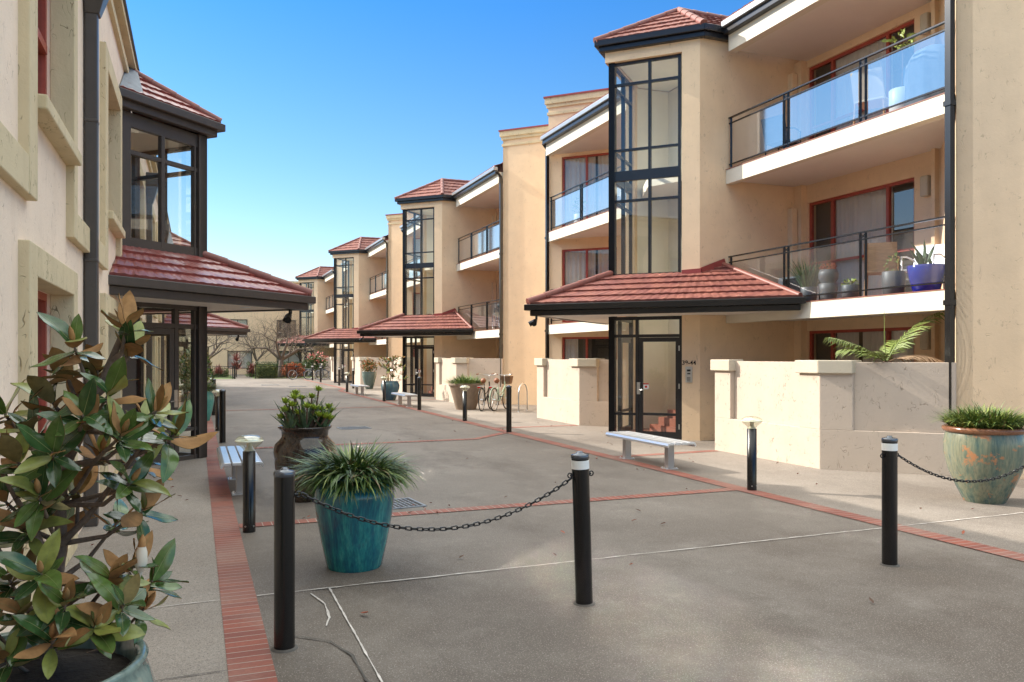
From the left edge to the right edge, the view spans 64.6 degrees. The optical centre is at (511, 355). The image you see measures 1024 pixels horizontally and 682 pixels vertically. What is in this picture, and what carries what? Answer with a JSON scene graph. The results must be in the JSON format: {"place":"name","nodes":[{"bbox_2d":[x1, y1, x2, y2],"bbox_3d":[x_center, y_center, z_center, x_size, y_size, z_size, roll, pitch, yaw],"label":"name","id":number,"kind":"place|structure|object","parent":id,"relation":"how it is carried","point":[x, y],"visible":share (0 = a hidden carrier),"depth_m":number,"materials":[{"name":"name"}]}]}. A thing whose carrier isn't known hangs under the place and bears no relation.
{"place":"outdoors","nodes":[
{"label":"outdoors","id":0,"kind":"place"},
{"bbox_2d":[179,281,309,373],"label":"cross apartment building","id":1,"kind":"structure","parent":0,"point":[223,357],"depth_m":72.61,"materials":[{"name":"paint"}]},
{"bbox_2d":[227,351,251,368],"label":"window","id":2,"kind":"structure","parent":1,"relation":"in","point":[247,357],"depth_m":72.47,"materials":[{"name":"grey glass"}]},
{"bbox_2d":[277,320,295,337],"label":"window","id":3,"kind":"structure","parent":1,"relation":"in","point":[278,324],"depth_m":73.83,"materials":[{"name":"grey glass"}]},
{"bbox_2d":[277,351,298,363],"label":"window","id":4,"kind":"structure","parent":1,"relation":"in","point":[294,358],"depth_m":74.06,"materials":[{"name":"grey glass"}]},
{"bbox_2d":[126,0,752,280],"label":"sky","id":5,"kind":"structure","parent":0,"point":[331,111],"materials":[{"name":"blue"}]},
{"bbox_2d":[179,374,1023,681],"bbox_3d":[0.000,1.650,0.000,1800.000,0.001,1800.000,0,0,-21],"label":"ground","id":6,"kind":"structure","parent":0,"point":[711,606],"depth_m":5.87,"materials":[{"name":"concrete"}]},
{"bbox_2d":[62,386,228,681],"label":"footpath","id":7,"kind":"structure","parent":6,"relation":"on","point":[191,642],"depth_m":6.10,"materials":[{"name":"concrete"}]},
{"bbox_2d":[0,632,155,681],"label":"glazed pot","id":8,"kind":"object","parent":7,"relation":"on","point":[127,662],"visible":0.58,"depth_m":2.64,"materials":[{"name":"green ceramic"}]},
{"bbox_2d":[0,290,218,681],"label":"magnolia shrub","id":9,"kind":"object","parent":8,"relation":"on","point":[52,611],"visible":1,"depth_m":2.60,"materials":[{"name":"green plant"}]},
{"bbox_2d":[179,374,226,420],"bbox_3d":[-7.876,1.054,20.535,1.375,1.192,1.414,0,0,-21],"label":"glazed pot","id":10,"kind":"object","parent":7,"relation":"on","point":[210,398],"visible":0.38,"depth_m":20.44,"materials":[{"name":"teal ceramic"}]},
{"bbox_2d":[179,346,213,400],"bbox_3d":[-8.625,0.668,21.955,1.076,1.964,1.063,0,0,-21],"label":"camellia shrub","id":11,"kind":"object","parent":10,"relation":"in","point":[186,370],"visible":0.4,"depth_m":21.82,"materials":[{"name":"green plant"}]},
{"bbox_2d":[0,0,315,632],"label":"apartment building","id":12,"kind":"structure","parent":6,"relation":"on","point":[94,121],"depth_m":9.11,"materials":[{"name":"paint"}]},
{"bbox_2d":[18,0,81,239],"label":"window","id":13,"kind":"structure","parent":12,"relation":"in","point":[57,116],"depth_m":6.63,"materials":[{"name":"beige concrete"}]},
{"bbox_2d":[18,239,81,614],"bbox_3d":[-3.440,0.470,5.925,0.320,2.360,2.160,0,0,-21],"label":"window","id":14,"kind":"structure","parent":12,"relation":"in","point":[38,269],"depth_m":5.39,"materials":[{"name":"beige concrete"}]},
{"bbox_2d":[100,293,121,500],"bbox_3d":[-5.053,0.470,10.126,0.270,2.360,2.160,0,0,-21],"label":"window","id":15,"kind":"structure","parent":12,"relation":"in","point":[108,337],"depth_m":9.29,"materials":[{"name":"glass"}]},
{"bbox_2d":[100,41,124,269],"bbox_3d":[-5.053,-2.271,10.126,0.270,2.559,2.160,0,0,-21],"label":"window","id":16,"kind":"structure","parent":12,"relation":"in","point":[110,94],"depth_m":10.10,"materials":[{"name":"beige glass"}]},
{"bbox_2d":[140,162,144,239],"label":"window","id":17,"kind":"structure","parent":12,"relation":"in","point":[142,183],"depth_m":16.01,"materials":[{"name":"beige glass"}]},
{"bbox_2d":[152,205,155,316],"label":"window","id":18,"kind":"structure","parent":12,"relation":"in","point":[153,212],"depth_m":20.27,"materials":[{"name":"clear glass"}]},
{"bbox_2d":[152,336,155,394],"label":"window","id":19,"kind":"structure","parent":12,"relation":"in","point":[153,337],"depth_m":20.28,"materials":[{"name":"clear glass"}]},
{"bbox_2d":[156,336,160,391],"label":"window","id":20,"kind":"structure","parent":12,"relation":"in","point":[158,338],"depth_m":23.22,"materials":[{"name":"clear glass"}]},
{"bbox_2d":[164,336,165,384],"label":"window","id":21,"kind":"structure","parent":12,"relation":"in","point":[164,336],"depth_m":27.41,"materials":[{"name":"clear glass"}]},
{"bbox_2d":[180,365,234,378],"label":"metal fence","id":22,"kind":"object","parent":6,"relation":"on","point":[222,371],"visible":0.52,"depth_m":57.50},
{"bbox_2d":[215,389,220,430],"bbox_3d":[-6.477,1.195,17.846,0.261,0.910,0.261,0,0,-21],"label":"bollard lamp","id":23,"kind":"object","parent":6,"relation":"on","point":[217,412],"visible":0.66,"depth_m":17.80,"materials":[{"name":"metal"}]},
{"bbox_2d":[219,389,226,442],"bbox_3d":[-5.485,1.139,15.346,0.150,1.021,0.150,0,0,-21],"label":"bollard","id":24,"kind":"object","parent":6,"relation":"on","point":[222,415],"visible":1,"depth_m":15.30,"materials":[{"name":"grey"}]},
{"bbox_2d":[227,352,246,376],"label":"cordyline","id":25,"kind":"object","parent":6,"relation":"on","point":[236,359],"visible":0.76,"depth_m":62.42,"materials":[{"name":"red plant"}]},
{"bbox_2d":[216,445,263,494],"bbox_3d":[-3.461,1.442,10.243,0.482,0.415,1.860,0,0,-21],"label":"bench","id":26,"kind":"object","parent":6,"relation":"on","point":[236,462],"visible":0.73,"depth_m":9.71,"materials":[{"name":"silver metal"}]},
{"bbox_2d":[206,418,277,681],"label":"brick border","id":27,"kind":"object","parent":6,"relation":"on","point":[248,656],"visible":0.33,"depth_m":5.57,"materials":[{"name":"brick"}]},
{"bbox_2d":[234,435,263,532],"bbox_3d":[-2.465,1.195,7.594,0.261,0.910,0.261,0,0,-21],"label":"bollard lamp","id":28,"kind":"object","parent":6,"relation":"on","point":[249,489],"visible":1,"depth_m":7.55,"materials":[{"name":"black metal"}]},
{"bbox_2d":[271,467,301,652],"bbox_3d":[-1.283,1.139,4.566,0.150,1.021,0.150,0,0,20],"label":"bollard","id":29,"kind":"object","parent":6,"relation":"on","point":[285,494],"visible":1,"depth_m":4.52,"materials":[{"name":"grey"}]},
{"bbox_2d":[255,365,330,378],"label":"metal fence","id":30,"kind":"object","parent":6,"relation":"on","point":[286,366],"visible":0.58,"depth_m":59.03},
{"bbox_2d":[271,385,339,502],"bbox_3d":[-2.377,0.994,9.331,0.830,1.312,0.723,0,0,-21],"label":"glazed pot","id":31,"kind":"object","parent":6,"relation":"on","point":[304,430],"visible":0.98,"depth_m":9.11,"materials":[{"name":"brown ceramic"}]},
{"bbox_2d":[277,260,341,363],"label":"apartment block","id":32,"kind":"structure","parent":6,"relation":"on","point":[319,280],"depth_m":65.19,"materials":[{"name":"white paint"}]},
{"bbox_2d":[299,283,311,363],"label":"stair window","id":33,"kind":"structure","parent":32,"relation":"in","point":[300,353],"depth_m":66.31,"materials":[{"name":"black glass"}]},
{"bbox_2d":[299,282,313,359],"bbox_3d":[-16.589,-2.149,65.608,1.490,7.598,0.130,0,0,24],"label":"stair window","id":34,"kind":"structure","parent":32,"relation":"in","point":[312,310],"depth_m":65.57,"materials":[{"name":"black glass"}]},
{"bbox_2d":[302,351,328,378],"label":"flowering shrub","id":35,"kind":"object","parent":6,"relation":"on","point":[316,361],"visible":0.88,"depth_m":57.33,"materials":[{"name":"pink plant"}]},
{"bbox_2d":[295,635,369,681],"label":"crack","id":36,"kind":"object","parent":6,"relation":"on","point":[355,661],"visible":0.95,"depth_m":4.43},
{"bbox_2d":[330,357,346,380],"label":"garden wall","id":37,"kind":"structure","parent":6,"relation":"on","point":[332,367],"depth_m":52.05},
{"bbox_2d":[302,213,402,382],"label":"apartment block","id":38,"kind":"structure","parent":6,"relation":"on","point":[372,280],"depth_m":48.68,"materials":[{"name":"white paint"}]},
{"bbox_2d":[334,258,349,382],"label":"stair window","id":39,"kind":"structure","parent":38,"relation":"in","point":[335,260],"depth_m":49.86,"materials":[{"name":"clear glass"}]},
{"bbox_2d":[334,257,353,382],"bbox_3d":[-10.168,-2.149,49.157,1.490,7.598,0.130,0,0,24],"label":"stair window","id":40,"kind":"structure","parent":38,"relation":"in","point":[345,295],"depth_m":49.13,"materials":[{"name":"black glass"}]},
{"bbox_2d":[342,350,353,382],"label":"entrance door","id":41,"kind":"structure","parent":38,"relation":"in","point":[343,365],"depth_m":49.16,"materials":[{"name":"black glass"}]},
{"bbox_2d":[280,434,427,572],"bbox_3d":[-1.233,1.145,6.351,1.223,1.009,1.268,0,0,-21],"label":"glazed pot","id":42,"kind":"object","parent":6,"relation":"on","point":[356,483],"visible":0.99,"depth_m":6.12,"materials":[{"name":"teal ceramic"}]},
{"bbox_2d":[329,588,382,681],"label":"paving joint","id":43,"kind":"object","parent":6,"relation":"on","point":[357,637],"visible":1,"depth_m":4.80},
{"bbox_2d":[226,432,504,449],"bbox_3d":[-2.413,1.643,15.441,5.943,0.001,0.970,0,0,-32],"label":"brick band","id":44,"kind":"object","parent":6,"relation":"on","point":[412,441],"visible":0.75,"depth_m":15.71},
{"bbox_2d":[360,358,377,388],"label":"glazed pot","id":45,"kind":"object","parent":6,"relation":"on","point":[369,377],"visible":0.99,"depth_m":40.19,"materials":[{"name":"green ceramic"}]},
{"bbox_2d":[351,357,387,385],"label":"garden wall","id":46,"kind":"structure","parent":6,"relation":"on","point":[358,371],"depth_m":44.53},
{"bbox_2d":[393,497,426,508],"bbox_3d":[-1.308,1.643,8.990,0.560,0.010,0.560,0,0,-27],"label":"drain grate","id":47,"kind":"object","parent":6,"relation":"on","point":[406,502],"visible":0.54,"depth_m":8.99,"materials":[{"name":"grey"}]},
{"bbox_2d":[357,124,547,404],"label":"apartment block","id":48,"kind":"structure","parent":6,"relation":"on","point":[472,248],"depth_m":31.54,"materials":[{"name":"white paint"}]},
{"bbox_2d":[403,209,422,393],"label":"stair window","id":49,"kind":"structure","parent":48,"relation":"in","point":[414,223],"depth_m":33.46,"materials":[{"name":"black metal"}]},
{"bbox_2d":[403,207,433,396],"bbox_3d":[-3.746,-2.149,32.706,1.490,7.598,0.130,0,0,24],"label":"stair window","id":50,"kind":"structure","parent":48,"relation":"in","point":[420,265],"depth_m":32.65,"materials":[{"name":"black glass"}]},
{"bbox_2d":[415,347,433,396],"bbox_3d":[-3.513,0.632,32.566,0.860,1.995,0.129,0,0,24],"label":"entrance door","id":51,"kind":"structure","parent":48,"relation":"in","point":[417,370],"depth_m":32.58,"materials":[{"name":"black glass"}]},
{"bbox_2d":[239,488,733,527],"bbox_3d":[0.038,1.643,8.909,5.770,0.001,0.190,0,0,-22],"label":"brick band","id":52,"kind":"object","parent":6,"relation":"on","point":[512,505],"visible":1,"depth_m":8.95,"materials":[{"name":"brick"}]},
{"bbox_2d":[64,415,973,612],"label":"leaf litter","id":53,"kind":"object","parent":6,"relation":"on","point":[963,531],"visible":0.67,"depth_m":8.18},
{"bbox_2d":[567,451,595,606],"bbox_3d":[0.466,1.140,5.378,0.196,1.021,0.150,-2,2,-21],"label":"bollard","id":54,"kind":"object","parent":6,"relation":"on","point":[580,474],"visible":1,"depth_m":5.33,"materials":[{"name":"grey"}]},
{"bbox_2d":[300,477,571,531],"bbox_3d":[-0.403,0.924,4.970,1.764,0.299,0.028,0,0,-25],"label":"chain","id":55,"kind":"object","parent":54,"relation":"hanging from","point":[429,528],"visible":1,"depth_m":4.93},
{"bbox_2d":[257,512,1023,595],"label":"paving joint","id":56,"kind":"object","parent":6,"relation":"on","point":[616,556],"visible":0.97,"depth_m":6.56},
{"bbox_2d":[306,380,1023,560],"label":"brick border","id":57,"kind":"object","parent":6,"relation":"on","point":[974,545],"visible":0.89,"depth_m":9.32,"materials":[{"name":"brick"}]},
{"bbox_2d":[417,377,420,409],"bbox_3d":[-2.808,1.139,24.549,0.150,1.021,0.150,0,0,-21],"label":"bollard","id":58,"kind":"object","parent":57,"relation":"on","point":[418,393],"visible":0.94,"depth_m":24.50,"materials":[{"name":"grey"}]},
{"bbox_2d":[460,385,469,420],"bbox_3d":[-1.190,1.195,20.458,0.261,0.910,0.261,0,0,-21],"label":"bollard lamp","id":59,"kind":"object","parent":57,"relation":"on","point":[464,405],"visible":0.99,"depth_m":20.40,"materials":[{"name":"metal"}]},
{"bbox_2d":[506,385,511,431],"bbox_3d":[-0.066,1.139,17.440,0.150,1.021,0.150,0,0,-21],"label":"bollard","id":60,"kind":"object","parent":57,"relation":"on","point":[508,408],"visible":1,"depth_m":17.39,"materials":[{"name":"grey"}]},
{"bbox_2d":[741,416,762,490],"bbox_3d":[2.941,1.195,9.929,0.261,0.910,0.261,0,0,-21],"label":"bollard lamp","id":61,"kind":"object","parent":57,"relation":"on","point":[751,457],"visible":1,"depth_m":9.88,"materials":[{"name":"metal"}]},
{"bbox_2d":[345,391,1023,553],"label":"footpath","id":62,"kind":"structure","parent":6,"relation":"on","point":[935,499],"depth_m":10.61,"materials":[{"name":"concrete"}]},
{"bbox_2d":[381,381,399,399],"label":"glazed pot","id":63,"kind":"object","parent":62,"relation":"on","point":[392,386],"visible":0.77,"depth_m":29.81,"materials":[{"name":"blue ceramic"}]},
{"bbox_2d":[377,355,407,381],"bbox_3d":[-4.360,0.470,30.099,1.281,1.114,1.298,0,0,14],"label":"magnolia shrub","id":64,"kind":"object","parent":63,"relation":"on","point":[388,368],"visible":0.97,"depth_m":29.96,"materials":[{"name":"green plant"}]},
{"bbox_2d":[388,357,419,392],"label":"garden wall","id":65,"kind":"structure","parent":62,"relation":"on","point":[395,373],"depth_m":35.60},
{"bbox_2d":[391,392,416,406],"bbox_3d":[-3.528,1.442,26.641,0.482,0.415,1.860,0,0,-21],"label":"bench","id":66,"kind":"object","parent":62,"relation":"on","point":[403,394],"visible":0.95,"depth_m":26.22,"materials":[{"name":"silver metal"}]},
{"bbox_2d":[441,371,487,409],"bbox_3d":[-1.385,1.064,24.919,1.707,1.172,1.706,0,0,-21],"label":"conical planter","id":67,"kind":"object","parent":62,"relation":"on","point":[471,382],"visible":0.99,"depth_m":24.61,"materials":[{"name":"brown ceramic"}]},
{"bbox_2d":[434,358,502,403],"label":"garden wall","id":68,"kind":"structure","parent":62,"relation":"on","point":[446,368],"depth_m":28.07,"materials":[{"name":"paint"}]},
{"bbox_2d":[476,373,497,410],"bbox_3d":[-0.813,1.095,24.631,0.666,1.111,1.730,0,0,30],"label":"bicycle","id":69,"kind":"object","parent":62,"relation":"on","point":[483,380],"visible":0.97,"depth_m":24.37,"materials":[{"name":"black metal"}]},
{"bbox_2d":[489,373,512,410],"bbox_3d":[-0.377,1.095,24.621,0.666,1.111,1.733,0,0,37],"label":"bicycle","id":70,"kind":"object","parent":62,"relation":"on","point":[505,379],"visible":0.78,"depth_m":24.57,"materials":[{"name":"black metal"}]},
{"bbox_2d":[517,382,527,411],"bbox_3d":[0.333,1.223,24.230,0.100,0.854,0.900,0,0,20],"label":"bicycle hoop","id":71,"kind":"object","parent":62,"relation":"on","point":[519,396],"visible":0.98,"depth_m":23.89,"materials":[{"name":"metal"}]},
{"bbox_2d":[534,358,625,426],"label":"garden wall","id":72,"kind":"structure","parent":62,"relation":"on","point":[574,391],"depth_m":19.30,"materials":[{"name":"paint"}]},
{"bbox_2d":[605,431,695,468],"bbox_3d":[2.079,1.442,12.384,0.482,0.415,1.860,0,0,-21],"label":"bench","id":73,"kind":"object","parent":62,"relation":"on","point":[666,443],"visible":1,"depth_m":12.07,"materials":[{"name":"silver metal"}]},
{"bbox_2d":[617,450,715,456],"bbox_3d":[2.628,1.643,13.618,2.005,0.001,0.190,0,0,-25],"label":"brick band","id":74,"kind":"object","parent":62,"relation":"on","point":[674,453],"visible":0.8,"depth_m":13.62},
{"bbox_2d":[710,359,955,475],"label":"garden wall","id":75,"kind":"structure","parent":62,"relation":"on","point":[847,415],"depth_m":11.68,"materials":[{"name":"paint"}]},
{"bbox_2d":[823,311,944,361],"bbox_3d":[5.431,0.490,11.880,1.768,2.320,1.260,0,0,-21],"label":"palm","id":76,"kind":"object","parent":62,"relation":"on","point":[875,354],"visible":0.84,"depth_m":11.84,"materials":[{"name":"plant"}]},
{"bbox_2d":[925,401,1023,504],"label":"glazed pot","id":77,"kind":"object","parent":62,"relation":"on","point":[978,443],"visible":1,"depth_m":8.90,"materials":[{"name":"green ceramic"}]},
{"bbox_2d":[524,0,1023,478],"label":"apartment block","id":78,"kind":"structure","parent":6,"relation":"on","point":[666,274],"depth_m":15.70,"materials":[{"name":"beige"}]},
{"bbox_2d":[572,195,587,222],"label":"planter pot","id":79,"kind":"object","parent":78,"relation":"on","point":[576,216],"visible":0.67,"depth_m":22.88,"materials":[{"name":"white"}]},
{"bbox_2d":[562,337,616,359],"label":"window","id":80,"kind":"structure","parent":78,"relation":"in","point":[569,345],"depth_m":23.88,"materials":[{"name":"clear glass"}]},
{"bbox_2d":[562,247,616,322],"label":"window","id":81,"kind":"structure","parent":78,"relation":"in","point":[577,264],"depth_m":23.79,"materials":[{"name":"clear glass"}]},
{"bbox_2d":[562,153,616,226],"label":"window","id":82,"kind":"structure","parent":78,"relation":"in","point":[576,170],"depth_m":23.74,"materials":[{"name":"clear glass"}]},
{"bbox_2d":[609,63,632,431],"bbox_3d":[2.325,-2.149,17.150,0.130,7.598,1.490,0,0,24],"label":"stair window","id":83,"kind":"structure","parent":78,"relation":"in","point":[625,187],"depth_m":16.96,"materials":[{"name":"black metal"}]},
{"bbox_2d":[622,339,631,430],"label":"window","id":84,"kind":"structure","parent":78,"relation":"in","point":[628,427],"depth_m":17.71,"materials":[{"name":"clear glass"}]},
{"bbox_2d":[609,54,681,439],"bbox_3d":[2.675,-2.149,16.254,1.490,7.598,0.130,0,0,24],"label":"stair window","id":85,"kind":"structure","parent":78,"relation":"in","point":[651,173],"depth_m":16.19,"materials":[{"name":"black metal"}]},
{"bbox_2d":[637,337,679,438],"bbox_3d":[2.908,0.632,16.114,0.860,1.995,0.129,0,0,24],"label":"entrance door","id":86,"kind":"structure","parent":78,"relation":"in","point":[640,385],"depth_m":16.14,"materials":[{"name":"black metal"}]},
{"bbox_2d":[761,114,800,154],"bbox_3d":[5.156,-4.090,15.518,0.625,0.861,0.534,0,0,-40],"label":"balcony chair","id":87,"kind":"object","parent":78,"relation":"on","point":[772,128],"visible":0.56,"depth_m":15.40,"materials":[{"name":"plastic"}]},
{"bbox_2d":[786,259,828,300],"bbox_3d":[5.180,-1.341,14.199,0.830,0.821,0.821,0,0,27],"label":"planter pot","id":88,"kind":"object","parent":78,"relation":"on","point":[808,280],"visible":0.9,"depth_m":14.06,"materials":[{"name":"grey plastic"}]},
{"bbox_2d":[818,262,838,299],"bbox_3d":[5.371,-1.265,13.742,0.330,0.669,0.332,0,0,-21],"label":"stacked pot","id":89,"kind":"object","parent":78,"relation":"on","point":[828,277],"visible":0.94,"depth_m":13.63,"materials":[{"name":"ceramic"}]},
{"bbox_2d":[841,278,858,297],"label":"planter pot","id":90,"kind":"object","parent":78,"relation":"on","point":[849,287],"visible":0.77,"depth_m":13.18,"materials":[{"name":"ceramic"}]},
{"bbox_2d":[809,327,913,361],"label":"window","id":91,"kind":"structure","parent":78,"relation":"in","point":[873,339],"depth_m":15.05,"materials":[{"name":"clear glass"}]},
{"bbox_2d":[809,178,913,298],"bbox_3d":[6.550,-2.030,15.175,0.138,2.100,2.610,0,0,-21],"label":"window","id":92,"kind":"structure","parent":78,"relation":"in","point":[871,208],"depth_m":15.34,"materials":[{"name":"red wood"}]},
{"bbox_2d":[809,20,913,139],"bbox_3d":[6.550,-4.760,15.175,0.138,2.100,2.610,0,0,-21],"label":"window","id":93,"kind":"structure","parent":78,"relation":"in","point":[842,104],"depth_m":15.46,"materials":[{"name":"clear glass"}]},
{"bbox_2d":[850,66,888,123],"bbox_3d":[5.807,-4.090,13.029,0.504,0.861,0.623,0,0,44],"label":"balcony chair","id":94,"kind":"object","parent":78,"relation":"on","point":[877,97],"visible":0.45,"depth_m":12.86,"materials":[{"name":"beige"}]},
{"bbox_2d":[863,242,899,294],"bbox_3d":[5.962,-1.360,13.074,0.534,0.861,0.625,0,0,27],"label":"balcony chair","id":95,"kind":"object","parent":78,"relation":"on","point":[878,254],"visible":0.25,"depth_m":12.86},
{"bbox_2d":[882,252,905,293],"bbox_3d":[5.901,-1.262,12.523,0.340,0.665,0.340,0,0,-21],"label":"planter pot","id":96,"kind":"object","parent":78,"relation":"on","point":[892,278],"visible":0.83,"depth_m":12.40,"materials":[{"name":"grey plastic"}]},
{"bbox_2d":[881,29,917,111],"bbox_3d":[5.968,-4.338,12.447,0.515,1.356,0.492,0,0,-21],"label":"planter pot","id":97,"kind":"object","parent":78,"relation":"on","point":[896,95],"visible":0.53,"depth_m":12.38,"materials":[{"name":"white"}]},
{"bbox_2d":[901,244,944,288],"bbox_3d":[6.565,-1.360,12.891,0.625,0.861,0.534,0,0,-43],"label":"balcony chair","id":98,"kind":"object","parent":78,"relation":"on","point":[937,256],"visible":0.32,"depth_m":12.96,"materials":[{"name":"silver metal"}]},
{"bbox_2d":[904,44,944,105],"bbox_3d":[6.336,-4.152,12.150,0.817,0.985,0.834,0,0,-21],"label":"covered barbecue","id":99,"kind":"object","parent":78,"relation":"on","point":[925,70],"visible":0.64,"depth_m":11.89,"materials":[{"name":"grey fabric"}]},
{"bbox_2d":[906,240,944,291],"bbox_3d":[6.159,-1.325,12.033,0.540,0.790,0.565,0,0,15],"label":"planter pot","id":100,"kind":"object","parent":78,"relation":"on","point":[922,271],"visible":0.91,"depth_m":11.88,"materials":[{"name":"blue ceramic"}]},
{"bbox_2d":[879,435,899,566],"bbox_3d":[2.980,1.139,6.391,0.150,1.021,0.150,0,0,27],"label":"bollard","id":101,"kind":"object","parent":6,"relation":"on","point":[889,449],"visible":1,"depth_m":6.34,"materials":[{"name":"grey"}]},
{"bbox_2d":[898,455,1023,482],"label":"chain","id":102,"kind":"object","parent":101,"relation":"hanging from","point":[941,476],"visible":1,"depth_m":6.70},
{"bbox_2d":[778,276,818,299],"bbox_3d":[5.604,-1.240,15.874,0.335,0.620,0.800,0,0,-21],"label":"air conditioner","id":103,"kind":"object","parent":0,"point":[794,284],"visible":0.2,"depth_m":15.75,"materials":[{"name":"white"}]},
{"label":"lawn","id":104,"kind":"structure","parent":0,"visible":0},
{"bbox_2d":[228,325,282,361],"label":"bare tree","id":105,"kind":"object","parent":104,"relation":"on","point":[255,357],"visible":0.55,"depth_m":67.77,"materials":[{"name":"brown plant"}]},
{"bbox_2d":[253,365,277,377],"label":"clipped hedge","id":106,"kind":"object","parent":104,"relation":"on","point":[263,372],"visible":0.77,"depth_m":59.14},
{"bbox_2d":[246,361,311,376],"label":"clipped hedge","id":107,"kind":"object","parent":104,"relation":"on","point":[261,363],"visible":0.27,"depth_m":63.74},
{"bbox_2d":[231,313,332,377],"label":"bare tree","id":108,"kind":"object","parent":104,"relation":"on","point":[280,358],"visible":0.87,"depth_m":60.85,"materials":[{"name":"brown plant"}]},
{"bbox_2d":[266,319,308,357],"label":"bare tree","id":109,"kind":"object","parent":104,"relation":"on","point":[290,336],"visible":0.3,"depth_m":68.80,"materials":[{"name":"brown plant"}]},
{"bbox_2d":[279,362,306,377],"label":"orange shrub","id":110,"kind":"object","parent":104,"relation":"on","point":[300,371],"visible":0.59,"depth_m":59.95,"materials":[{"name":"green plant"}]},
{"label":"lawn","id":111,"kind":"structure","parent":0,"visible":0},
{"bbox_2d":[179,315,259,376],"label":"bare tree","id":112,"kind":"object","parent":111,"relation":"on","point":[212,354],"visible":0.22,"depth_m":61.59,"materials":[{"name":"brown plant"}]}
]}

